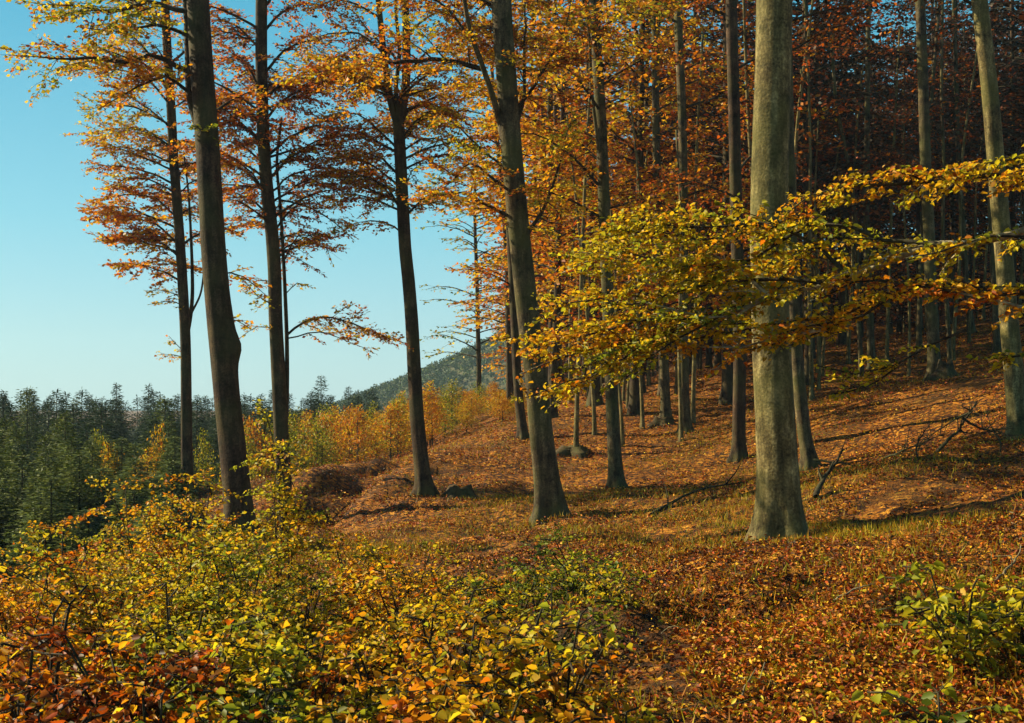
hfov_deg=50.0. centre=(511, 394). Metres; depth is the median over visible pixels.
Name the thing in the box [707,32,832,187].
beech tree
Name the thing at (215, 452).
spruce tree
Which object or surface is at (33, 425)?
spruce tree
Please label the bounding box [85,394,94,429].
spruce tree
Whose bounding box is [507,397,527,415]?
larch bush
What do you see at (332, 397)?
spruce tree
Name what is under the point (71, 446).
spruce tree
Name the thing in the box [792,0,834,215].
beech tree
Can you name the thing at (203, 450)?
larch bush
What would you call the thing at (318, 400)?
spruce tree
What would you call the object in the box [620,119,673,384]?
beech tree
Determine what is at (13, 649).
beech shrub
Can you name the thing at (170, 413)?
spruce tree
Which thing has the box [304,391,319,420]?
spruce tree
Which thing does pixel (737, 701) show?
fallen branch
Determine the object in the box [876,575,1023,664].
beech sapling
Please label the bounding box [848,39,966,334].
beech tree
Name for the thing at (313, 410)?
spruce tree
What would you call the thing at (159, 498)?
spruce tree
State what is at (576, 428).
beech tree
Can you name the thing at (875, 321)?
beech tree
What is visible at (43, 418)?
spruce tree
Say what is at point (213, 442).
spruce tree
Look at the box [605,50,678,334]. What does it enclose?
beech tree
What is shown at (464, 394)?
larch bush
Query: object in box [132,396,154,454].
spruce tree
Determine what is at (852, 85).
beech tree
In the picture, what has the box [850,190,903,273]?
beech tree
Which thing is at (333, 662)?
beech shrub
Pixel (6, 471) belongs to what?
spruce tree
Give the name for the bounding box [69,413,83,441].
spruce tree
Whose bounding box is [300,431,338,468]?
larch bush
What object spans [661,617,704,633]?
fallen twig
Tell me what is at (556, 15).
beech tree
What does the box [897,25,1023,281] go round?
beech tree
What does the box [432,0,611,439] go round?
beech tree
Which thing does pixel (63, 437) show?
spruce tree
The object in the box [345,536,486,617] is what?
beech shrub
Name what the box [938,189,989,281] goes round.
beech tree
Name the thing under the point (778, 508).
beech tree
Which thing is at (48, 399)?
spruce tree
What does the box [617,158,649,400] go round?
beech tree
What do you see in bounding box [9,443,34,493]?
spruce tree
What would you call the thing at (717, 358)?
beech tree
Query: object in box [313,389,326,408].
spruce tree
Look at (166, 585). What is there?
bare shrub
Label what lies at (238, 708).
beech shrub
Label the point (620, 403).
beech tree
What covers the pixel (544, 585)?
beech shrub
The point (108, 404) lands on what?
spruce tree
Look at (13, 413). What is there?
spruce tree
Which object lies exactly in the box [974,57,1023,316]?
beech tree
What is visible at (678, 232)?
beech tree
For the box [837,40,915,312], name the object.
beech tree
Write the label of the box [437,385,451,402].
larch bush
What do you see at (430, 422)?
larch bush
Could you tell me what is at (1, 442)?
spruce tree
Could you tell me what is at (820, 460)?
fallen branch
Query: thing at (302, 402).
spruce tree
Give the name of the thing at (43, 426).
spruce tree
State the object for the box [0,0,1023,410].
sky
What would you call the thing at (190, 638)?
beech shrub
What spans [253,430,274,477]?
larch bush
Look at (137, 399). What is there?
spruce tree
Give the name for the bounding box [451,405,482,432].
larch bush
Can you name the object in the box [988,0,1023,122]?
beech tree
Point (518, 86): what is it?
beech tree
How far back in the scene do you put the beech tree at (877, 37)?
47.52 m
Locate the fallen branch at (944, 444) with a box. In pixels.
[935,398,977,452]
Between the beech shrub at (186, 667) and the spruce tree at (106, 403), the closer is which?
the beech shrub at (186, 667)
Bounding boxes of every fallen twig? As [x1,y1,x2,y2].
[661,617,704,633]
[671,696,747,714]
[737,662,781,688]
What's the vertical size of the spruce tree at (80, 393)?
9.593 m
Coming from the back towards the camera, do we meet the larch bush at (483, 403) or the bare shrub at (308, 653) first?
the larch bush at (483, 403)
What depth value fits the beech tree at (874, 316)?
64.47 m
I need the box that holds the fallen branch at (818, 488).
[813,440,845,497]
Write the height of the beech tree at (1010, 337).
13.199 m
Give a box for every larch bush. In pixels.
[84,426,111,474]
[93,439,124,490]
[128,446,161,479]
[146,421,166,471]
[194,428,221,486]
[204,439,255,484]
[214,412,275,481]
[245,428,264,479]
[253,415,314,478]
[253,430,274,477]
[256,408,320,474]
[292,413,342,466]
[293,410,318,468]
[298,409,327,463]
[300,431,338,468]
[302,411,341,460]
[310,404,361,458]
[311,403,339,457]
[312,404,333,434]
[320,409,362,462]
[323,405,388,463]
[323,434,346,463]
[324,403,376,464]
[335,420,382,461]
[338,403,369,461]
[359,411,393,459]
[360,400,383,449]
[363,401,411,459]
[363,430,387,453]
[368,397,411,456]
[369,411,411,456]
[375,408,411,456]
[377,397,409,441]
[393,390,408,439]
[396,392,406,428]
[401,398,409,432]
[405,399,459,445]
[406,379,454,432]
[406,386,452,445]
[423,405,442,445]
[430,405,462,437]
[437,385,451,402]
[438,378,478,434]
[449,389,478,424]
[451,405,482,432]
[453,391,493,424]
[461,390,485,411]
[464,384,492,412]
[475,396,491,412]
[476,380,501,404]
[477,386,508,413]
[480,388,514,419]
[486,396,515,420]
[491,398,514,419]
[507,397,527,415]
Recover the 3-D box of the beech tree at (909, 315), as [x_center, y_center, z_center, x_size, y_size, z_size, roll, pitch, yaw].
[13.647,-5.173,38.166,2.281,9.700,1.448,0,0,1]
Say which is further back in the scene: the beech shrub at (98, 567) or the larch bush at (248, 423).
the larch bush at (248, 423)
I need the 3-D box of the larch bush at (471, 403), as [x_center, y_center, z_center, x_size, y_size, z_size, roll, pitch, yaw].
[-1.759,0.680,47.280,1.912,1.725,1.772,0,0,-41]
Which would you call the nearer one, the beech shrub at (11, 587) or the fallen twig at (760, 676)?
the fallen twig at (760, 676)
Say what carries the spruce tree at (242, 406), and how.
on the ground at (886, 502)
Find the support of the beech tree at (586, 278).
on the ground at (886, 502)
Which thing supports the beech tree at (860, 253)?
on the ground at (886, 502)
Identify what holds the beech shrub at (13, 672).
on the ground at (886, 502)
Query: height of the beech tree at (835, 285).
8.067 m
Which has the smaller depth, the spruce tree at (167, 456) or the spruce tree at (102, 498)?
the spruce tree at (102, 498)
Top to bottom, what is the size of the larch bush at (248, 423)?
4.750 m
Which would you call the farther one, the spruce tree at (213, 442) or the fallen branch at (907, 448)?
the spruce tree at (213, 442)
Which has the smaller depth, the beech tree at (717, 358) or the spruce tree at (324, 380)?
the beech tree at (717, 358)
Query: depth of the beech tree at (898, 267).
53.89 m
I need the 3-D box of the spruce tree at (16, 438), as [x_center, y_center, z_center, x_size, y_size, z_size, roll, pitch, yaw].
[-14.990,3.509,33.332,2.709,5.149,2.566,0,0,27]
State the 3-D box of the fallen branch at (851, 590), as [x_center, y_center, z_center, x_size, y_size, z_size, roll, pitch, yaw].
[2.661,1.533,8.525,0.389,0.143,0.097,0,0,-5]
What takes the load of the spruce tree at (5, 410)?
on the ground at (886, 502)
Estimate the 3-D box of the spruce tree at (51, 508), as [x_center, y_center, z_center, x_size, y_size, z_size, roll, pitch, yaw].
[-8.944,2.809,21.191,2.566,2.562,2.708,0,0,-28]
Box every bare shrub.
[71,578,240,668]
[233,633,349,720]
[394,583,505,674]
[454,593,571,718]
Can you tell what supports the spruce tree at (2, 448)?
on the ground at (886, 502)
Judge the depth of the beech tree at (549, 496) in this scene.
20.81 m
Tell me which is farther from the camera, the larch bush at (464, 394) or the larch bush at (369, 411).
the larch bush at (369, 411)
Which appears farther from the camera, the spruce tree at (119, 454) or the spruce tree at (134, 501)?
the spruce tree at (119, 454)
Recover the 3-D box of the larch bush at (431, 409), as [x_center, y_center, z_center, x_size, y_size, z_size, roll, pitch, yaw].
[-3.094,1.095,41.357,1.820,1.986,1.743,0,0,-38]
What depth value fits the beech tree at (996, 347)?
39.95 m
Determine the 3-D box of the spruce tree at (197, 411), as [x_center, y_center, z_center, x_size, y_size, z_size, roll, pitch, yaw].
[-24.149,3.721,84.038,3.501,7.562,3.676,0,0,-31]
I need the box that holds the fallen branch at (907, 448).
[877,420,949,460]
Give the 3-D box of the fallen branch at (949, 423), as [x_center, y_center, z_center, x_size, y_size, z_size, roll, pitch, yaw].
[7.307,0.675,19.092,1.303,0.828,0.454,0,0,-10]
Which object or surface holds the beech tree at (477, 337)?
on the ground at (886, 502)
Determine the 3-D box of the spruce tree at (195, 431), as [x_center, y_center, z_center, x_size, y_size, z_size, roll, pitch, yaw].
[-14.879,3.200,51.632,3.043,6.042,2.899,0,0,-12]
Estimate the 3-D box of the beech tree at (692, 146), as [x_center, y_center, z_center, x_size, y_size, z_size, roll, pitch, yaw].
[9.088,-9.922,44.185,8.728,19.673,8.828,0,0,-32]
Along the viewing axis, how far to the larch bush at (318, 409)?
65.86 m
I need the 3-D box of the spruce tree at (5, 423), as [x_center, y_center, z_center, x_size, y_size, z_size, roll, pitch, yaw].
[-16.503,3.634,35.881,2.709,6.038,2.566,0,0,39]
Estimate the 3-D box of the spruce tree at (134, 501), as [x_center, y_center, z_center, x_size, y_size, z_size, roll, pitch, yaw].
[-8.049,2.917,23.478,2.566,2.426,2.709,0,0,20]
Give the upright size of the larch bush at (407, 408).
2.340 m
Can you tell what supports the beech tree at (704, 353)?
on the ground at (886, 502)
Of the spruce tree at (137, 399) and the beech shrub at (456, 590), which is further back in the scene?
the spruce tree at (137, 399)
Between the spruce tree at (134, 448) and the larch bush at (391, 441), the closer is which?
the spruce tree at (134, 448)
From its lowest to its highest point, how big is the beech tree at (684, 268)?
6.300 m
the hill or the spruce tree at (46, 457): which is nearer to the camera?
the spruce tree at (46, 457)
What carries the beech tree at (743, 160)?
on the ground at (886, 502)
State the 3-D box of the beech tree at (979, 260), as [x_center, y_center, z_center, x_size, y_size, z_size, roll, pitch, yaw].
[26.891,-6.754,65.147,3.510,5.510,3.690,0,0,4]
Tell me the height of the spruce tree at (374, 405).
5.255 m
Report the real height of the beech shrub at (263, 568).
1.530 m
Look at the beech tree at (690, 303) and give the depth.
51.61 m
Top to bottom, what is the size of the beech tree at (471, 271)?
20.538 m
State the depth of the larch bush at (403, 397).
64.47 m
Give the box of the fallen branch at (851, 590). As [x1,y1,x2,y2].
[833,583,879,600]
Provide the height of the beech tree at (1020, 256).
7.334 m
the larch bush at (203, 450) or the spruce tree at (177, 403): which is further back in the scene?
the spruce tree at (177, 403)
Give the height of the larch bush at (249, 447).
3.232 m
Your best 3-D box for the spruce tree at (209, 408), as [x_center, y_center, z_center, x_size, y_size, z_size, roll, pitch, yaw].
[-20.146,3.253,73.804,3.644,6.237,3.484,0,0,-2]
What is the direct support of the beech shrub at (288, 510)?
on the ground at (886, 502)
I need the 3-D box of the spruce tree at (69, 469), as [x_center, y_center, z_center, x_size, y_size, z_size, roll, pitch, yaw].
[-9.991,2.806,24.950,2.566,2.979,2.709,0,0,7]
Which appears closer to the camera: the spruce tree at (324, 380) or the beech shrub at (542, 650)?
the beech shrub at (542, 650)
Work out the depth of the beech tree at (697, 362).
64.40 m
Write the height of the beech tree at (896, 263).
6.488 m
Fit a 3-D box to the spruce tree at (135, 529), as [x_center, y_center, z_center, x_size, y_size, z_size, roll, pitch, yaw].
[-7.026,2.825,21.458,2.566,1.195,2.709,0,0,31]
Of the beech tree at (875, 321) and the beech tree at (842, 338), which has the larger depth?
the beech tree at (875, 321)
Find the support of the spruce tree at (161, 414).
on the ground at (886, 502)
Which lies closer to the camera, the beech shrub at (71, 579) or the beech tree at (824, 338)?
the beech shrub at (71, 579)
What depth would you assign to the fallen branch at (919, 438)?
18.71 m
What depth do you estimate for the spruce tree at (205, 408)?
87.63 m
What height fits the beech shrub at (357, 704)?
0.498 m
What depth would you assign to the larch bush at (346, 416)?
44.63 m
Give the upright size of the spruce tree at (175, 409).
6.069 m
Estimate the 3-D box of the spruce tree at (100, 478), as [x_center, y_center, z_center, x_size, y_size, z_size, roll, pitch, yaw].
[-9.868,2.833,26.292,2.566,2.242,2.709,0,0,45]
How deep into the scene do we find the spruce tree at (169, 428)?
57.80 m
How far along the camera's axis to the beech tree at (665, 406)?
36.97 m
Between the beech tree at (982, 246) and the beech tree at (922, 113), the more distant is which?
the beech tree at (982, 246)
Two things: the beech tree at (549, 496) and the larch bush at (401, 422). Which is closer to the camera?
the beech tree at (549, 496)
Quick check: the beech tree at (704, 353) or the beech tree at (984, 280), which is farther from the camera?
the beech tree at (704, 353)
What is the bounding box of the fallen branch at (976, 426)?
[962,416,1018,445]
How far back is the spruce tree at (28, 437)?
54.34 m
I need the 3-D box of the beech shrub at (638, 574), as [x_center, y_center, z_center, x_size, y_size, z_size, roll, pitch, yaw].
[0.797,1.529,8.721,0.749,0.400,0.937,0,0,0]
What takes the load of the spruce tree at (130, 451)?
on the ground at (886, 502)
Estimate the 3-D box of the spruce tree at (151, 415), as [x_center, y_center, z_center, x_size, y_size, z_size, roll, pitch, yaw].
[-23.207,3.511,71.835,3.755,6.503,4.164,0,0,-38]
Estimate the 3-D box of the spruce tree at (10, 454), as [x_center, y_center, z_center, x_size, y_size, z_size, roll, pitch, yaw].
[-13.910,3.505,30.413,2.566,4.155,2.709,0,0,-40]
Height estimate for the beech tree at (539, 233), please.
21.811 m
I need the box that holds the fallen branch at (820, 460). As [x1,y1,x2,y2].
[813,458,867,466]
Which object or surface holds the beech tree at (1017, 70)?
on the ground at (886, 502)
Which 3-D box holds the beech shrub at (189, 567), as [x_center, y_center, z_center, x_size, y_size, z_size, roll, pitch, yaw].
[-2.584,1.725,8.481,1.409,1.690,1.295,0,0,-43]
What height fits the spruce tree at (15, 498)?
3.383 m
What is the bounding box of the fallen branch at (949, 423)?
[897,411,972,455]
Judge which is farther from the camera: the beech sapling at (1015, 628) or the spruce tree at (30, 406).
the spruce tree at (30, 406)
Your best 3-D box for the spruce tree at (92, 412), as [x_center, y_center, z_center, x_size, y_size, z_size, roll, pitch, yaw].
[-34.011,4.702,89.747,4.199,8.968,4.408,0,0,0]
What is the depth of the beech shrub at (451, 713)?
4.42 m
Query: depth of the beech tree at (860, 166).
40.00 m
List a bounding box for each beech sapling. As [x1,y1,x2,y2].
[851,665,1017,722]
[876,560,1023,677]
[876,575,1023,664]
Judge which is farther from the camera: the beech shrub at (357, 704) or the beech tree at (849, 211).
the beech tree at (849, 211)
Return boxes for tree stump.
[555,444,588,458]
[647,416,677,427]
[924,359,960,381]
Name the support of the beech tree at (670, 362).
on the ground at (886, 502)
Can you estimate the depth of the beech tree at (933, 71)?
43.95 m
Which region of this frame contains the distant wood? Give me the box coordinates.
[173,266,854,429]
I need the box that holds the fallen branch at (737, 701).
[726,667,756,714]
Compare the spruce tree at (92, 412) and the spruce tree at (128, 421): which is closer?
the spruce tree at (92, 412)
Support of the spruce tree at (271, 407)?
on the ground at (886, 502)
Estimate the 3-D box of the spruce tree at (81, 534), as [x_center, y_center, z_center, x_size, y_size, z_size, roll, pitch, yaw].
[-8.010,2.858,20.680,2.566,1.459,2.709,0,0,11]
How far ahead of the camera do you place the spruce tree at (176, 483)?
24.83 m
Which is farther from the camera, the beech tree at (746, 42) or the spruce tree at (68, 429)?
the spruce tree at (68, 429)
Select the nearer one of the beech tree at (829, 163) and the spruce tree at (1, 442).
the spruce tree at (1, 442)
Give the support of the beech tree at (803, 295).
on the ground at (886, 502)
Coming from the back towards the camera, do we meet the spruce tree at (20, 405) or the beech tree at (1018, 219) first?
the spruce tree at (20, 405)
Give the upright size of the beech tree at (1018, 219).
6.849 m
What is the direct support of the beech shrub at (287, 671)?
on the ground at (886, 502)
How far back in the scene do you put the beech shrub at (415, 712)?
4.70 m
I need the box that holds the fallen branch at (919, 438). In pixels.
[912,424,931,459]
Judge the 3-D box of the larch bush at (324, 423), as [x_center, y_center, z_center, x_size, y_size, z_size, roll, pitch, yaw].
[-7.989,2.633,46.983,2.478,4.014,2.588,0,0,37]
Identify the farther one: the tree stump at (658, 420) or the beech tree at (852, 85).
the beech tree at (852, 85)
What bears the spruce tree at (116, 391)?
on the ground at (886, 502)
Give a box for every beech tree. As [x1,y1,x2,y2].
[0,0,271,540]
[56,0,254,498]
[155,0,413,529]
[271,0,614,525]
[287,0,494,496]
[416,145,504,411]
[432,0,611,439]
[445,66,563,411]
[447,16,644,376]
[454,0,652,404]
[459,66,618,341]
[468,28,570,332]
[471,1,631,398]
[474,0,697,489]
[474,19,646,418]
[481,177,564,378]
[482,103,596,342]
[485,0,700,406]
[485,144,1023,412]
[489,32,624,387]
[522,300,586,389]
[536,70,623,446]
[537,16,652,389]
[539,115,599,434]
[540,0,749,414]
[548,47,620,403]
[552,45,675,379]
[554,67,611,396]
[557,0,726,420]
[557,2,749,395]
[562,1,722,392]
[564,219,654,359]
[566,30,702,304]
[581,0,754,436]
[589,138,633,446]
[596,164,624,387]
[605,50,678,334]
[609,0,863,404]
[614,0,863,236]
[615,80,660,428]
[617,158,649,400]
[618,145,652,408]
[620,0,749,314]
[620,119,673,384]
[623,74,717,307]
[629,245,675,376]
[633,0,751,373]
[647,0,832,462]
[650,0,851,228]
[650,245,705,357]
[651,130,714,441]
[654,32,727,422]
[657,344,676,365]
[663,112,749,368]
[666,152,697,393]
[669,253,721,368]
[671,36,749,366]
[672,60,748,258]
[672,125,721,369]
[674,300,714,356]
[685,0,807,215]
[691,0,910,384]
[698,0,854,213]
[704,321,751,353]
[706,0,902,361]
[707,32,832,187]
[708,42,835,303]
[717,132,749,244]
[733,0,886,470]
[744,0,809,541]
[747,0,936,344]
[750,0,903,357]
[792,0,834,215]
[792,0,918,376]
[792,28,863,248]
[792,31,907,219]
[793,0,850,400]
[793,70,845,372]
[795,9,897,346]
[796,118,845,389]
[802,138,826,348]
[802,193,882,342]
[802,217,850,315]
[812,0,877,368]
[814,37,918,336]
[818,87,882,341]
[820,147,854,376]
[824,99,898,301]
[825,18,889,295]
[825,217,882,294]
[829,0,1000,380]
[829,132,862,344]
[830,59,890,363]
[830,212,907,336]
[832,66,910,322]
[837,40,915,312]
[840,16,982,332]
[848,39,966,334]
[848,204,940,332]
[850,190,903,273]
[853,0,1023,439]
[853,25,916,363]
[858,23,915,274]
[863,0,976,326]
[863,221,923,334]
[869,0,982,351]
[870,0,1009,166]
[870,0,1019,313]
[870,160,976,328]
[871,106,917,376]
[873,228,923,331]
[874,215,909,291]
[879,51,983,303]
[881,74,915,269]
[891,0,958,361]
[894,25,1023,323]
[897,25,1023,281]
[900,0,999,333]
[907,60,954,165]
[914,0,1023,190]
[931,0,1023,169]
[931,96,946,211]
[932,0,1023,290]
[938,13,1020,353]
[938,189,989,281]
[938,199,1020,319]
[939,48,980,360]
[939,213,961,272]
[941,251,990,308]
[943,0,1023,147]
[944,0,1019,228]
[946,98,977,268]
[947,5,1023,154]
[947,135,972,320]
[955,191,1022,313]
[956,196,1023,283]
[957,115,987,342]
[965,99,1023,320]
[967,6,1023,285]
[967,42,1023,199]
[968,69,1023,213]
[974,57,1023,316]
[976,246,1023,316]
[977,0,1023,154]
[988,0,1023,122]
[1008,73,1023,308]
[1008,140,1023,239]
[1015,212,1023,299]
[1016,191,1023,295]
[1016,215,1023,303]
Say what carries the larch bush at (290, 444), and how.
on the ground at (886, 502)
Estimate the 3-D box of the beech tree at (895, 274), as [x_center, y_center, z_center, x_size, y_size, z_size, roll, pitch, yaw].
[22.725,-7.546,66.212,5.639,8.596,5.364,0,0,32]
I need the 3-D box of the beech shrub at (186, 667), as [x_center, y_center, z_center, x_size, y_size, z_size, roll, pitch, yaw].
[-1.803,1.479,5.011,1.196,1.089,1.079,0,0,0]
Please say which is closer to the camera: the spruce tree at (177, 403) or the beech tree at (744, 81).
the beech tree at (744, 81)
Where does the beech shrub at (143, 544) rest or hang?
on the ground at (886, 502)
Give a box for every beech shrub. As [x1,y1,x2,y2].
[0,504,139,674]
[0,538,125,711]
[0,547,103,666]
[0,585,161,719]
[0,604,240,722]
[0,625,91,722]
[0,639,131,722]
[0,684,128,722]
[8,530,228,684]
[16,530,158,640]
[51,658,268,722]
[68,510,266,686]
[76,473,202,621]
[83,603,294,722]
[86,616,316,722]
[112,469,274,655]
[112,668,315,722]
[130,590,330,722]
[131,467,245,623]
[149,624,399,722]
[165,517,364,694]
[188,532,270,622]
[219,582,396,721]
[222,397,348,621]
[225,554,360,696]
[238,557,423,682]
[244,677,407,722]
[259,534,400,617]
[290,636,483,722]
[307,699,448,722]
[321,563,519,681]
[321,647,499,722]
[335,594,515,713]
[344,612,548,722]
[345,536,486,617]
[368,586,575,690]
[369,542,505,629]
[376,673,615,722]
[435,599,584,708]
[445,555,596,609]
[459,564,638,664]
[461,601,632,722]
[494,520,630,606]
[559,691,670,722]
[566,560,655,607]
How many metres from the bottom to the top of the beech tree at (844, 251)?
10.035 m
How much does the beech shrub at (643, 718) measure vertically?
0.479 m
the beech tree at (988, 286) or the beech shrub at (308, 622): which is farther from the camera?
the beech tree at (988, 286)
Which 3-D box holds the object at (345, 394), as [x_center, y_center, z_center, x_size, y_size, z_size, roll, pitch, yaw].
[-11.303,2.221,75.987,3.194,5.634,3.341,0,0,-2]
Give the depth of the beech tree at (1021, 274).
51.38 m
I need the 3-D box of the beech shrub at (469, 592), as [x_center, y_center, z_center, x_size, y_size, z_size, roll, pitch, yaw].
[-0.294,1.707,7.255,1.092,0.877,1.172,0,0,42]
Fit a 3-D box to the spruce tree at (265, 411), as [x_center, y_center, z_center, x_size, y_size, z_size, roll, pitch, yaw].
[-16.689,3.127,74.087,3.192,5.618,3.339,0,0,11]
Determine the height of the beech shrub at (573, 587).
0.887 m
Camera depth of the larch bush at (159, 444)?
35.96 m
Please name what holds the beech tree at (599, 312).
on the ground at (886, 502)
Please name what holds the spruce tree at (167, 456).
on the ground at (886, 502)
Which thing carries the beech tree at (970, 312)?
on the ground at (886, 502)
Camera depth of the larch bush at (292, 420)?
44.97 m
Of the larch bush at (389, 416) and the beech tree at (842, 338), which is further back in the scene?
the beech tree at (842, 338)
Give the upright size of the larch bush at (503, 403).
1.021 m
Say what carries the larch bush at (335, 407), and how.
on the ground at (886, 502)
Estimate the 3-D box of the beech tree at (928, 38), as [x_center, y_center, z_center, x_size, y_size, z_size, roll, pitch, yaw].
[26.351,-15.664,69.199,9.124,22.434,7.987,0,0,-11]
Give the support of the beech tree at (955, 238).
on the ground at (886, 502)
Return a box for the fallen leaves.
[1,316,1023,722]
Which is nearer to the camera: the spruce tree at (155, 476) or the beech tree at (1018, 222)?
the spruce tree at (155, 476)
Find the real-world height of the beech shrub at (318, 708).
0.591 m
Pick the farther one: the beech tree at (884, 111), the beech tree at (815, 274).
the beech tree at (884, 111)
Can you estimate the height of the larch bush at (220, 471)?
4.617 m
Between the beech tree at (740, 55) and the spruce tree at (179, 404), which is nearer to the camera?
the beech tree at (740, 55)
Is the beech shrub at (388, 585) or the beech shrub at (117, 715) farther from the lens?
the beech shrub at (388, 585)
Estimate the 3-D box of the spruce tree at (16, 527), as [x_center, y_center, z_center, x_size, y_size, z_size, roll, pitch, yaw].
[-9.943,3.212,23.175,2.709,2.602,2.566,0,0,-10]
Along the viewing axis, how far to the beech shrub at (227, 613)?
6.88 m
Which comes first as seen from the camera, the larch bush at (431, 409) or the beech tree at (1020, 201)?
the larch bush at (431, 409)
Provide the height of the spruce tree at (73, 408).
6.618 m
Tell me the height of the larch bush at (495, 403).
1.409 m
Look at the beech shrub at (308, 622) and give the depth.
7.87 m
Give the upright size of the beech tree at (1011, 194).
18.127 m
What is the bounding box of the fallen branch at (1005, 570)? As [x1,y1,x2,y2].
[994,545,1020,580]
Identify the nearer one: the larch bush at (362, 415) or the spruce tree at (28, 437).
the spruce tree at (28, 437)
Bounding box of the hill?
[130,340,525,439]
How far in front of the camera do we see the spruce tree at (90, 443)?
31.93 m
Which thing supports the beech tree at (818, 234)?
on the ground at (886, 502)
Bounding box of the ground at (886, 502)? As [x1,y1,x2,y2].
[2,250,1023,722]
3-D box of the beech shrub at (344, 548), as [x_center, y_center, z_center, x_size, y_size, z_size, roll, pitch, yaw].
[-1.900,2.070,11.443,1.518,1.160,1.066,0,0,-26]
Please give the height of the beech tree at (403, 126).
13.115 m
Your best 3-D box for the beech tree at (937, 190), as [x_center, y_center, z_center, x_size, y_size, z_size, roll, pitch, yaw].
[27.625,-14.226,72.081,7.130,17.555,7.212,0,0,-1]
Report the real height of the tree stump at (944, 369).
0.839 m
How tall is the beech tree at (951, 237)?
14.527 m
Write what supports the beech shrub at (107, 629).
on the ground at (886, 502)
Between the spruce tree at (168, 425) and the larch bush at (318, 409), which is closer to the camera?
the spruce tree at (168, 425)
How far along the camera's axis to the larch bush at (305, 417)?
48.64 m
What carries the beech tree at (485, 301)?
on the ground at (886, 502)
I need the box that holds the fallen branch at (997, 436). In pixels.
[977,410,1003,454]
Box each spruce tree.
[0,390,12,438]
[0,393,12,439]
[0,394,20,423]
[0,403,34,477]
[0,414,15,458]
[0,421,30,490]
[0,429,19,503]
[0,447,18,515]
[0,451,23,503]
[0,451,45,569]
[0,468,24,541]
[0,469,78,589]
[0,475,87,586]
[0,489,73,586]
[0,504,15,573]
[1,447,29,521]
[5,426,34,486]
[6,388,51,467]
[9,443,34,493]
[12,390,28,423]
[14,385,46,450]
[15,401,51,466]
[16,508,126,580]
[17,466,61,538]
[19,432,57,497]
[22,392,46,433]
[24,444,72,511]
[26,401,59,485]
[30,403,53,455]
[31,420,78,477]
[37,437,98,510]
[37,453,112,532]
[40,389,74,445]
[41,416,66,473]
[44,395,55,430]
[49,446,72,480]
[50,401,90,453]
[51,411,81,474]
[52,443,84,488]
[53,451,114,547]
[55,392,81,440]
[55,409,76,448]
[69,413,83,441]
[70,398,87,444]
[71,390,94,439]
[73,485,125,552]
[74,427,98,470]
[75,443,116,505]
[76,438,105,490]
[77,397,117,450]
[77,466,131,523]
[79,403,124,458]
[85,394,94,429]
[85,431,109,465]
[86,399,100,433]
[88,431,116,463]
[90,396,109,444]
[96,400,124,463]
[99,438,116,466]
[99,475,156,544]
[100,457,162,516]
[100,510,175,554]
[101,436,140,497]
[101,458,166,522]
[103,382,136,456]
[104,398,125,442]
[106,396,130,464]
[106,443,131,476]
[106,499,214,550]
[113,399,135,447]
[118,442,151,479]
[121,494,189,543]
[122,402,136,444]
[123,444,143,464]
[128,395,145,443]
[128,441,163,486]
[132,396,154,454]
[134,390,160,451]
[134,414,167,468]
[135,383,160,451]
[138,399,163,451]
[138,408,169,458]
[138,474,178,505]
[139,460,206,498]
[140,395,200,484]
[144,459,211,527]
[147,400,170,440]
[150,435,208,487]
[152,418,179,469]
[152,451,196,486]
[159,399,180,435]
[161,410,179,457]
[170,397,199,470]
[172,393,180,434]
[175,402,199,462]
[192,394,207,461]
[192,399,219,482]
[193,397,213,461]
[193,398,215,459]
[195,406,220,487]
[198,395,212,440]
[200,407,217,481]
[201,413,219,473]
[216,400,253,472]
[240,395,254,425]
[243,394,256,424]
[243,398,272,471]
[249,406,274,477]
[253,393,266,418]
[255,399,271,429]
[262,396,272,435]
[288,394,295,425]
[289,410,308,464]
[296,397,313,435]
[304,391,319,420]
[304,394,318,431]
[306,401,319,419]
[311,398,322,417]
[313,376,332,423]
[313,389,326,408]
[319,397,337,417]
[321,395,337,423]
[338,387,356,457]
[352,389,361,409]
[352,396,367,423]
[360,390,375,417]
[363,388,380,412]
[368,395,382,428]
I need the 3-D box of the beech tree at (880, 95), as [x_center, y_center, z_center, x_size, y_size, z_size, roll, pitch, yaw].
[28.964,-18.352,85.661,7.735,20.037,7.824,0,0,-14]
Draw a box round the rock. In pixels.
[440,484,477,499]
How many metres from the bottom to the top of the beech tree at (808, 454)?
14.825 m
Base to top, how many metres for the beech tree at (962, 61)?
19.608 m
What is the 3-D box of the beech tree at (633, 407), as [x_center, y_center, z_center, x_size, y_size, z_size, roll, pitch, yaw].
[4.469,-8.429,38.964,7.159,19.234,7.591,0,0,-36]
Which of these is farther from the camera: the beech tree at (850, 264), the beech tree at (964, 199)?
the beech tree at (850, 264)
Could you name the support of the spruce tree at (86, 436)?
on the ground at (886, 502)
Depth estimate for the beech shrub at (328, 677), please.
6.42 m
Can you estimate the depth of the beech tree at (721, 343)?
62.55 m
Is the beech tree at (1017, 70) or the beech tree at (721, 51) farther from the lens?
the beech tree at (721, 51)
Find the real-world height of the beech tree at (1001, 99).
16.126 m
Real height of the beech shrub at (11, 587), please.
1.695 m
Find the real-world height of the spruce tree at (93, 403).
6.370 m

